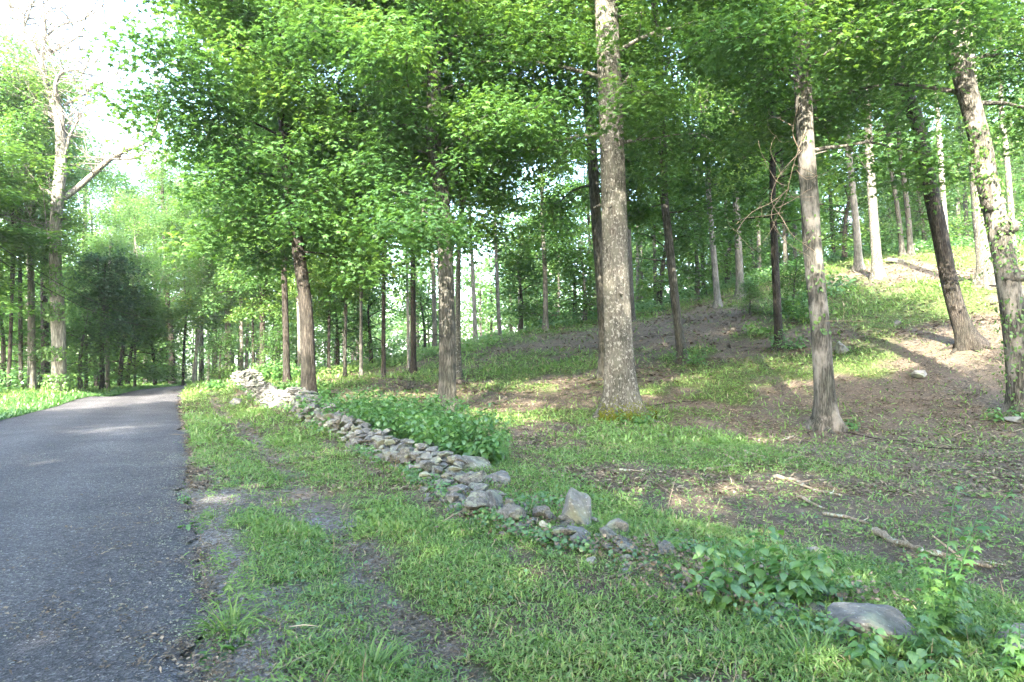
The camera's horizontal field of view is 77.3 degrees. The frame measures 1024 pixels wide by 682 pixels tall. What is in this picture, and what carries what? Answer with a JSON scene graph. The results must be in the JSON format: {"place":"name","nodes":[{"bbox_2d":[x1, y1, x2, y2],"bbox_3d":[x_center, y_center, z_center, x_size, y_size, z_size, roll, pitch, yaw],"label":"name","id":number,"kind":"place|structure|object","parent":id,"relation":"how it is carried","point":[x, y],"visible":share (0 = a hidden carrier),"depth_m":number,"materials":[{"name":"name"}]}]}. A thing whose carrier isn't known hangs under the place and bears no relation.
{"place":"outdoors","nodes":[
{"label":"outdoors","id":0,"kind":"place"},
{"bbox_2d":[0,383,214,681],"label":"road","id":1,"kind":"structure","parent":0,"point":[141,419],"depth_m":5.61,"materials":[{"name":"asphalt"}]},
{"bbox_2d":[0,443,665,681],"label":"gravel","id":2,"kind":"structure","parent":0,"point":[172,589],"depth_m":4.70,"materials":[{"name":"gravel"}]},
{"bbox_2d":[0,0,1023,364],"label":"sky","id":3,"kind":"structure","parent":0,"point":[118,9],"materials":[{"name":"white"}]},
{"bbox_2d":[1,243,1023,681],"bbox_3d":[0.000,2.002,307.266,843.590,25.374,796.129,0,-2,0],"label":"ground","id":4,"kind":"structure","parent":0,"point":[885,383],"depth_m":11.42,"materials":[{"name":"soil"}]},
{"bbox_2d":[0,268,50,386],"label":"sapling","id":5,"kind":"object","parent":4,"relation":"on","point":[3,347],"visible":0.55,"depth_m":28.86,"materials":[{"name":"plant"}]},
{"bbox_2d":[0,130,95,317],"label":"maple tree","id":6,"kind":"object","parent":4,"relation":"on","point":[10,235],"visible":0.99,"depth_m":25.81,"materials":[{"name":"green plant"}]},
{"bbox_2d":[0,46,96,388],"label":"forest tree","id":7,"kind":"object","parent":4,"relation":"on","point":[31,370],"visible":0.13,"depth_m":28.96,"materials":[{"name":"green plant"}]},
{"bbox_2d":[0,45,97,389],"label":"maple tree","id":8,"kind":"object","parent":4,"relation":"on","point":[20,121],"visible":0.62,"depth_m":27.95,"materials":[{"name":"green plant"}]},
{"bbox_2d":[0,62,97,391],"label":"forest tree","id":9,"kind":"object","parent":4,"relation":"on","point":[20,320],"visible":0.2,"depth_m":28.98,"materials":[{"name":"green plant"}]},
{"bbox_2d":[4,119,99,388],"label":"forest tree","id":10,"kind":"object","parent":4,"relation":"on","point":[44,299],"visible":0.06,"depth_m":30.95,"materials":[{"name":"green plant"}]},
{"bbox_2d":[0,18,139,366],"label":"forest tree","id":11,"kind":"object","parent":4,"relation":"on","point":[7,40],"visible":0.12,"depth_m":44.44,"materials":[{"name":"green plant"}]},
{"bbox_2d":[39,301,123,388],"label":"sapling","id":12,"kind":"object","parent":4,"relation":"on","point":[85,325],"visible":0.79,"depth_m":31.95,"materials":[{"name":"green plant"}]},
{"bbox_2d":[0,0,176,390],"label":"dead tree","id":13,"kind":"object","parent":4,"relation":"on","point":[58,377],"visible":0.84,"depth_m":27.96,"materials":[{"name":"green plant"}]},
{"bbox_2d":[35,240,155,389],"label":"hemlock tree","id":14,"kind":"object","parent":4,"relation":"on","point":[91,260],"visible":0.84,"depth_m":33.72,"materials":[{"name":"green plant"}]},
{"bbox_2d":[0,380,197,419],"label":"verge grass","id":15,"kind":"structure","parent":4,"relation":"on","point":[28,408],"depth_m":24.91,"materials":[{"name":"green plant"}]},
{"bbox_2d":[0,237,198,383],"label":"roadside woodland","id":16,"kind":"object","parent":4,"relation":"on","point":[169,355],"visible":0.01,"depth_m":46.76,"materials":[{"name":"plant"}]},
{"bbox_2d":[0,366,198,392],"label":"roadside undergrowth","id":17,"kind":"object","parent":4,"relation":"on","point":[13,380],"visible":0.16,"depth_m":28.44,"materials":[{"name":"green plant"}]},
{"bbox_2d":[38,125,161,299],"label":"forest tree","id":18,"kind":"object","parent":4,"relation":"on","point":[105,190],"visible":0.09,"depth_m":52.59,"materials":[{"name":"green plant"}]},
{"bbox_2d":[62,221,151,387],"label":"forest tree","id":19,"kind":"object","parent":4,"relation":"on","point":[110,246],"visible":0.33,"depth_m":35.95,"materials":[{"name":"green plant"}]},
{"bbox_2d":[67,280,181,387],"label":"sapling","id":20,"kind":"object","parent":4,"relation":"on","point":[120,371],"visible":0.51,"depth_m":37.34,"materials":[{"name":"plant"}]},
{"bbox_2d":[81,185,193,386],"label":"forest tree","id":21,"kind":"object","parent":4,"relation":"on","point":[134,219],"visible":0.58,"depth_m":39.92,"materials":[{"name":"green plant"}]},
{"bbox_2d":[100,290,175,385],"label":"sapling","id":22,"kind":"object","parent":4,"relation":"on","point":[146,347],"visible":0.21,"depth_m":40.30,"materials":[{"name":"plant"}]},
{"bbox_2d":[105,160,185,380],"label":"forked tree","id":23,"kind":"object","parent":4,"relation":"on","point":[143,179],"visible":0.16,"depth_m":51.62,"materials":[{"name":"green plant"}]},
{"bbox_2d":[97,302,196,385],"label":"sapling","id":24,"kind":"object","parent":4,"relation":"on","point":[153,354],"visible":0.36,"depth_m":42.08,"materials":[{"name":"plant"}]},
{"bbox_2d":[109,138,214,383],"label":"forest tree","id":25,"kind":"object","parent":4,"relation":"on","point":[161,174],"visible":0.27,"depth_m":45.74,"materials":[{"name":"green plant"}]},
{"bbox_2d":[154,198,217,385],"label":"maple tree","id":26,"kind":"object","parent":4,"relation":"on","point":[169,223],"visible":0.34,"depth_m":43.76,"materials":[{"name":"green plant"}]},
{"bbox_2d":[162,212,222,384],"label":"birch tree","id":27,"kind":"object","parent":4,"relation":"on","point":[196,350],"visible":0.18,"depth_m":42.89,"materials":[{"name":"green plant"}]},
{"bbox_2d":[137,166,259,380],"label":"forest tree","id":28,"kind":"object","parent":4,"relation":"on","point":[201,364],"visible":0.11,"depth_m":45.58,"materials":[{"name":"green plant"}]},
{"bbox_2d":[158,147,247,375],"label":"maple tree","id":29,"kind":"object","parent":4,"relation":"on","point":[183,303],"visible":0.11,"depth_m":39.78,"materials":[{"name":"green plant"}]},
{"bbox_2d":[196,327,247,380],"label":"sapling","id":30,"kind":"object","parent":4,"relation":"on","point":[224,344],"visible":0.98,"depth_m":35.85,"materials":[{"name":"green plant"}]},
{"bbox_2d":[164,579,293,656],"bbox_3d":[-1.694,1.681,3.854,0.660,0.376,0.653,2,-3,-41],"label":"grass tuft","id":31,"kind":"object","parent":4,"relation":"on","point":[232,613],"visible":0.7,"depth_m":3.87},
{"bbox_2d":[177,123,292,370],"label":"maple tree","id":32,"kind":"object","parent":4,"relation":"on","point":[202,269],"visible":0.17,"depth_m":37.87,"materials":[{"name":"green plant"}]},
{"bbox_2d":[172,109,312,368],"bbox_3d":[-14.449,-5.924,35.955,8.240,16.147,8.015,1,-2,-27],"label":"forest tree","id":33,"kind":"object","parent":4,"relation":"on","point":[261,320],"visible":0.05,"depth_m":35.25,"materials":[{"name":"green plant"}]},
{"bbox_2d":[211,178,280,368],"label":"maple tree","id":34,"kind":"object","parent":4,"relation":"on","point":[248,303],"visible":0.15,"depth_m":36.09,"materials":[{"name":"green plant"}]},
{"bbox_2d":[170,428,339,681],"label":"road edge weeds","id":35,"kind":"object","parent":4,"relation":"on","point":[244,631],"visible":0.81,"depth_m":4.20,"materials":[{"name":"green plant"}]},
{"bbox_2d":[70,0,454,394],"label":"maple tree","id":36,"kind":"object","parent":4,"relation":"on","point":[225,25],"visible":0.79,"depth_m":17.59,"materials":[{"name":"green plant"}]},
{"bbox_2d":[174,12,359,383],"bbox_3d":[-9.504,-6.636,27.416,7.836,17.130,7.929,0,-2,0],"label":"maple tree","id":37,"kind":"object","parent":4,"relation":"on","point":[286,345],"visible":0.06,"depth_m":26.85,"materials":[{"name":"green plant"}]},
{"bbox_2d":[242,322,298,372],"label":"sapling","id":38,"kind":"object","parent":4,"relation":"on","point":[276,344],"visible":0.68,"depth_m":30.71,"materials":[{"name":"green plant"}]},
{"bbox_2d":[241,112,340,370],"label":"maple tree","id":39,"kind":"object","parent":4,"relation":"on","point":[294,284],"visible":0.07,"depth_m":32.43,"materials":[{"name":"green plant"}]},
{"bbox_2d":[290,283,376,365],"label":"sapling","id":40,"kind":"object","parent":4,"relation":"on","point":[337,349],"visible":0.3,"depth_m":41.42,"materials":[{"name":"plant"}]},
{"bbox_2d":[292,168,387,377],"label":"maple tree","id":41,"kind":"object","parent":4,"relation":"on","point":[331,306],"visible":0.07,"depth_m":33.94,"materials":[{"name":"green plant"}]},
{"bbox_2d":[293,384,387,417],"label":"shrub","id":42,"kind":"object","parent":4,"relation":"on","point":[329,399],"visible":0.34,"depth_m":15.10,"materials":[{"name":"green plant"}]},
{"bbox_2d":[296,107,409,376],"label":"maple tree","id":43,"kind":"object","parent":4,"relation":"on","point":[361,303],"visible":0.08,"depth_m":32.01,"materials":[{"name":"green plant"}]},
{"bbox_2d":[207,330,502,380],"bbox_3d":[-10.896,1.340,47.979,20.745,4.473,24.379,0,-2,0],"label":"field edge growth","id":44,"kind":"object","parent":4,"relation":"on","point":[493,340],"visible":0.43,"depth_m":38.65,"materials":[{"name":"green plant"}]},
{"bbox_2d":[315,277,410,362],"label":"sapling","id":45,"kind":"object","parent":4,"relation":"on","point":[369,350],"visible":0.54,"depth_m":39.90,"materials":[{"name":"plant"}]},
{"bbox_2d":[303,388,425,431],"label":"shrub","id":46,"kind":"object","parent":4,"relation":"on","point":[326,409],"visible":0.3,"depth_m":14.01,"materials":[{"name":"green plant"}]},
{"bbox_2d":[304,623,430,681],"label":"grass tuft","id":47,"kind":"object","parent":4,"relation":"on","point":[386,655],"visible":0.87,"depth_m":3.46,"materials":[{"name":"plant"}]},
{"bbox_2d":[171,190,586,380],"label":"trees","id":48,"kind":"object","parent":4,"relation":"on","point":[466,278],"visible":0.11,"depth_m":66.00,"materials":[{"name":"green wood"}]},
{"bbox_2d":[328,64,433,378],"bbox_3d":[-5.705,-6.104,30.317,6.320,16.074,5.964,-1,-2,31],"label":"maple tree","id":49,"kind":"object","parent":4,"relation":"on","point":[383,344],"visible":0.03,"depth_m":29.95,"materials":[{"name":"green plant"}]},
{"bbox_2d":[335,389,461,431],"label":"shrub","id":50,"kind":"object","parent":4,"relation":"on","point":[364,417],"visible":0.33,"depth_m":12.97,"materials":[{"name":"green plant"}]},
{"bbox_2d":[387,275,438,347],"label":"sapling","id":51,"kind":"object","parent":4,"relation":"on","point":[420,297],"visible":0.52,"depth_m":45.67,"materials":[{"name":"plant"}]},
{"bbox_2d":[368,62,470,374],"bbox_3d":[-5.020,-7.006,31.549,6.530,17.636,6.515,0,-2,0],"label":"maple tree","id":52,"kind":"object","parent":4,"relation":"on","point":[413,365],"visible":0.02,"depth_m":30.95,"materials":[{"name":"green plant"}]},
{"bbox_2d":[364,395,489,440],"bbox_3d":[-1.597,1.490,12.056,2.123,0.984,2.173,2,-3,-44],"label":"shrub","id":53,"kind":"object","parent":4,"relation":"on","point":[398,431],"visible":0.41,"depth_m":11.78,"materials":[{"name":"green plant"}]},
{"bbox_2d":[399,400,518,453],"bbox_3d":[-1.019,1.504,10.839,1.978,0.946,1.906,-2,-3,41],"label":"shrub","id":54,"kind":"object","parent":4,"relation":"on","point":[437,425],"visible":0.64,"depth_m":10.55,"materials":[{"name":"green plant"}]},
{"bbox_2d":[250,0,671,413],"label":"maple tree","id":55,"kind":"object","parent":4,"relation":"on","point":[442,230],"visible":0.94,"depth_m":16.62,"materials":[{"name":"green plant"}]},
{"bbox_2d":[386,16,543,377],"bbox_3d":[-1.782,-7.030,27.443,7.168,17.586,7.086,0,-2,0],"label":"maple tree","id":56,"kind":"object","parent":4,"relation":"on","point":[459,373],"visible":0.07,"depth_m":26.99,"materials":[{"name":"green plant"}]},
{"bbox_2d":[429,425,516,465],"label":"shrub","id":57,"kind":"object","parent":4,"relation":"on","point":[490,447],"visible":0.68,"depth_m":9.76,"materials":[{"name":"green plant"}]},
{"bbox_2d":[467,84,542,342],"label":"forest tree","id":58,"kind":"object","parent":4,"relation":"on","point":[498,297],"visible":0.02,"depth_m":39.04,"materials":[{"name":"green plant"}]},
{"bbox_2d":[0,241,1023,681],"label":"grass","id":59,"kind":"structure","parent":4,"relation":"on","point":[708,527],"depth_m":5.43,"materials":[{"name":"plant"}]},
{"bbox_2d":[276,404,920,613],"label":"plants","id":60,"kind":"object","parent":59,"relation":"on","point":[707,558],"visible":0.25,"depth_m":5.04,"materials":[{"name":"plant"}]},
{"bbox_2d":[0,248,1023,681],"bbox_3d":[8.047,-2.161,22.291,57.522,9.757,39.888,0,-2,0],"label":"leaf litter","id":61,"kind":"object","parent":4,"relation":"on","point":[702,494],"visible":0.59,"depth_m":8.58,"materials":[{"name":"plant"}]},
{"bbox_2d":[0,175,1023,375],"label":"distant woodland","id":62,"kind":"object","parent":4,"relation":"on","point":[485,323],"visible":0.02,"depth_m":102.69,"materials":[{"name":"plant"}]},
{"bbox_2d":[484,242,559,328],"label":"sapling","id":63,"kind":"object","parent":4,"relation":"on","point":[521,312],"visible":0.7,"depth_m":42.78,"materials":[{"name":"green plant"}]},
{"bbox_2d":[230,369,830,628],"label":"stone wall","id":64,"kind":"structure","parent":4,"relation":"on","point":[361,432],"depth_m":8.51,"materials":[{"name":"stone"}]},
{"bbox_2d":[486,110,589,331],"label":"maple tree","id":65,"kind":"object","parent":4,"relation":"on","point":[544,260],"visible":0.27,"depth_m":40.95,"materials":[{"name":"green plant"}]},
{"bbox_2d":[527,218,596,321],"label":"sapling","id":66,"kind":"object","parent":4,"relation":"on","point":[562,273],"visible":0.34,"depth_m":43.55,"materials":[{"name":"plant"}]},
{"bbox_2d":[458,3,689,380],"bbox_3d":[2.050,-8.842,24.991,8.648,20.829,9.744,0,-2,0],"label":"maple tree","id":67,"kind":"object","parent":4,"relation":"on","point":[593,191],"visible":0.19,"depth_m":24.04,"materials":[{"name":"green plant"}]},
{"bbox_2d":[551,235,596,319],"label":"sapling","id":68,"kind":"object","parent":4,"relation":"on","point":[574,267],"visible":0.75,"depth_m":39.92,"materials":[{"name":"green plant"}]},
{"bbox_2d":[559,487,591,531],"bbox_3d":[0.641,1.668,6.219,0.301,0.476,0.385,1,-2,-21],"label":"rock","id":69,"kind":"object","parent":4,"relation":"on","point":[577,508],"visible":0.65,"depth_m":6.11,"materials":[{"name":"stone"}]},
{"bbox_2d":[558,126,601,318],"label":"maple tree","id":70,"kind":"object","parent":4,"relation":"on","point":[584,215],"visible":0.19,"depth_m":46.12,"materials":[{"name":"green plant"}]},
{"bbox_2d":[433,0,772,423],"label":"oak tree","id":71,"kind":"object","parent":4,"relation":"on","point":[629,96],"visible":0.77,"depth_m":16.85,"materials":[{"name":"green plant"}]},
{"bbox_2d":[234,381,985,661],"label":"wall foot weeds","id":72,"kind":"object","parent":4,"relation":"on","point":[803,618],"depth_m":5.25,"materials":[{"name":"green plant"}]},
{"bbox_2d":[205,441,1023,681],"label":"verge weeds","id":73,"kind":"object","parent":4,"relation":"on","point":[405,665],"visible":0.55,"depth_m":5.13,"materials":[{"name":"green plant"}]},
{"bbox_2d":[212,428,1023,681],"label":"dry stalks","id":74,"kind":"object","parent":4,"relation":"on","point":[684,502],"visible":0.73,"depth_m":6.46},
{"bbox_2d":[566,7,682,321],"bbox_3d":[6.878,-10.504,37.761,7.072,19.086,7.270,-1,-2,24],"label":"forest tree","id":75,"kind":"object","parent":4,"relation":"on","point":[633,316],"visible":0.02,"depth_m":37.02,"materials":[{"name":"green plant"}]},
{"bbox_2d":[571,0,766,365],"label":"maple tree","id":76,"kind":"object","parent":4,"relation":"on","point":[680,344],"visible":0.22,"depth_m":25.03,"materials":[{"name":"green plant"}]},
{"bbox_2d":[631,195,709,305],"bbox_3d":[9.620,-5.795,39.722,6.508,7.796,6.749,0,-2,0],"label":"bush","id":77,"kind":"object","parent":4,"relation":"on","point":[660,282],"visible":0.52,"depth_m":39.70,"materials":[{"name":"green plant"}]},
{"bbox_2d":[663,198,749,294],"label":"sapling","id":78,"kind":"object","parent":4,"relation":"on","point":[697,268],"visible":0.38,"depth_m":41.82,"materials":[{"name":"green plant"}]},
{"bbox_2d":[650,0,792,308],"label":"maple tree","id":79,"kind":"object","parent":4,"relation":"on","point":[717,301],"visible":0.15,"depth_m":34.68,"materials":[{"name":"green plant"}]},
{"bbox_2d":[683,0,790,298],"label":"maple tree","id":80,"kind":"object","parent":4,"relation":"on","point":[739,265],"visible":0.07,"depth_m":36.99,"materials":[{"name":"green plant"}]},
{"bbox_2d":[699,174,781,283],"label":"sapling","id":81,"kind":"object","parent":4,"relation":"on","point":[729,253],"visible":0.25,"depth_m":44.54,"materials":[{"name":"plant"}]},
{"bbox_2d":[477,76,1023,336],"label":"ridge woodland","id":82,"kind":"object","parent":4,"relation":"on","point":[953,213],"visible":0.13,"depth_m":60.61,"materials":[{"name":"plant"}]},
{"bbox_2d":[664,523,843,615],"bbox_3d":[1.613,1.537,4.355,1.208,0.576,0.727,0,-2,0],"label":"herb","id":83,"kind":"object","parent":4,"relation":"on","point":[787,585],"visible":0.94,"depth_m":4.24,"materials":[{"name":"green plant"}]},
{"bbox_2d":[484,400,1023,623],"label":"floor weeds","id":84,"kind":"object","parent":4,"relation":"on","point":[826,523],"visible":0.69,"depth_m":8.42,"materials":[{"name":"green plant"}]},
{"bbox_2d":[675,0,866,351],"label":"maple tree","id":85,"kind":"object","parent":4,"relation":"on","point":[794,208],"visible":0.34,"depth_m":25.07,"materials":[{"name":"green plant"}]},
{"bbox_2d":[537,231,1023,330],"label":"slope undergrowth","id":86,"kind":"object","parent":4,"relation":"on","point":[757,276],"visible":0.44,"depth_m":42.03,"materials":[{"name":"green plant"}]},
{"bbox_2d":[761,251,807,314],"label":"sapling","id":87,"kind":"object","parent":4,"relation":"on","point":[795,268],"visible":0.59,"depth_m":28.95,"materials":[{"name":"green plant"}]},
{"bbox_2d":[736,604,878,673],"bbox_3d":[1.573,1.633,3.402,0.768,0.366,0.579,1,-2,-35],"label":"grass tuft","id":88,"kind":"object","parent":4,"relation":"on","point":[808,644],"visible":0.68,"depth_m":3.42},
{"bbox_2d":[619,0,1012,435],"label":"maple tree","id":89,"kind":"object","parent":4,"relation":"on","point":[793,33],"visible":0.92,"depth_m":14.90,"materials":[{"name":"green plant"}]},
{"bbox_2d":[786,11,872,270],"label":"forest tree","id":90,"kind":"object","parent":4,"relation":"on","point":[858,263],"visible":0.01,"depth_m":36.12,"materials":[{"name":"grey plant"}]},
{"bbox_2d":[700,0,998,353],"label":"leaning tree","id":91,"kind":"object","parent":4,"relation":"on","point":[968,335],"visible":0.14,"depth_m":19.92,"materials":[{"name":"green plant"}]},
{"bbox_2d":[794,144,912,258],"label":"sapling","id":92,"kind":"object","parent":4,"relation":"on","point":[845,241],"visible":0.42,"depth_m":40.08,"materials":[{"name":"plant"}]},
{"bbox_2d":[827,602,922,645],"bbox_3d":[2.152,1.692,3.778,0.563,0.223,0.387,2,6,14],"label":"rock","id":93,"kind":"object","parent":4,"relation":"on","point":[887,618],"visible":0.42,"depth_m":3.73,"materials":[{"name":"stone"}]},
{"bbox_2d":[815,5,952,280],"bbox_3d":[18.570,-13.382,33.818,7.392,20.675,7.703,0,-2,0],"label":"maple tree","id":94,"kind":"object","parent":4,"relation":"on","point":[877,269],"visible":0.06,"depth_m":33.05,"materials":[{"name":"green plant"}]},
{"bbox_2d":[759,0,1023,416],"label":"maple tree","id":95,"kind":"object","parent":4,"relation":"on","point":[1001,227],"visible":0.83,"depth_m":14.95,"materials":[{"name":"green plant"}]},
{"bbox_2d":[837,41,959,256],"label":"maple tree","id":96,"kind":"object","parent":4,"relation":"on","point":[902,250],"visible":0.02,"depth_m":38.13,"materials":[{"name":"green plant"}]},
{"bbox_2d":[843,632,959,681],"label":"herb","id":97,"kind":"object","parent":4,"relation":"on","point":[874,660],"visible":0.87,"depth_m":3.26,"materials":[{"name":"green plant"}]},
{"bbox_2d":[878,48,948,255],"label":"forest tree","id":98,"kind":"object","parent":4,"relation":"on","point":[910,246],"visible":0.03,"depth_m":38.17,"materials":[{"name":"green plant"}]},
{"bbox_2d":[860,148,970,244],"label":"sapling","id":99,"kind":"object","parent":4,"relation":"on","point":[924,229],"visible":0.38,"depth_m":42.34,"materials":[{"name":"plant"}]},
{"bbox_2d":[871,527,1008,567],"bbox_3d":[3.606,1.746,5.637,0.379,0.202,1.188,1,-2,-25],"label":"fallen branch","id":100,"kind":"object","parent":4,"relation":"on","point":[877,531],"visible":0.88,"depth_m":5.47,"materials":[{"name":"brown wood"}]},
{"bbox_2d":[903,592,1023,681],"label":"herb","id":101,"kind":"object","parent":4,"relation":"on","point":[1007,644],"visible":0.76,"depth_m":3.35,"materials":[{"name":"green plant"}]},
{"bbox_2d":[912,480,1018,638],"bbox_3d":[2.478,1.291,3.580,0.511,0.976,0.421,0,-2,0],"label":"mugwort","id":102,"kind":"object","parent":4,"relation":"on","point":[944,601],"visible":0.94,"depth_m":3.57,"materials":[{"name":"green plant"}]},
{"bbox_2d":[926,128,1023,238],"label":"sapling","id":103,"kind":"object","parent":4,"relation":"on","point":[1017,199],"visible":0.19,"depth_m":46.05,"materials":[{"name":"plant"}]},
{"bbox_2d":[929,39,1021,242],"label":"forest tree","id":104,"kind":"object","parent":4,"relation":"on","point":[959,121],"visible":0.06,"depth_m":48.27,"materials":[{"name":"green plant"}]},
{"bbox_2d":[933,0,1023,285],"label":"oak tree","id":105,"kind":"object","parent":4,"relation":"on","point":[986,278],"visible":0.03,"depth_m":27.05,"materials":[{"name":"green plant"}]},
{"bbox_2d":[957,0,1023,252],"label":"forest tree","id":106,"kind":"object","parent":4,"relation":"on","point":[1008,170],"visible":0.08,"depth_m":38.20,"materials":[{"name":"green plant"}]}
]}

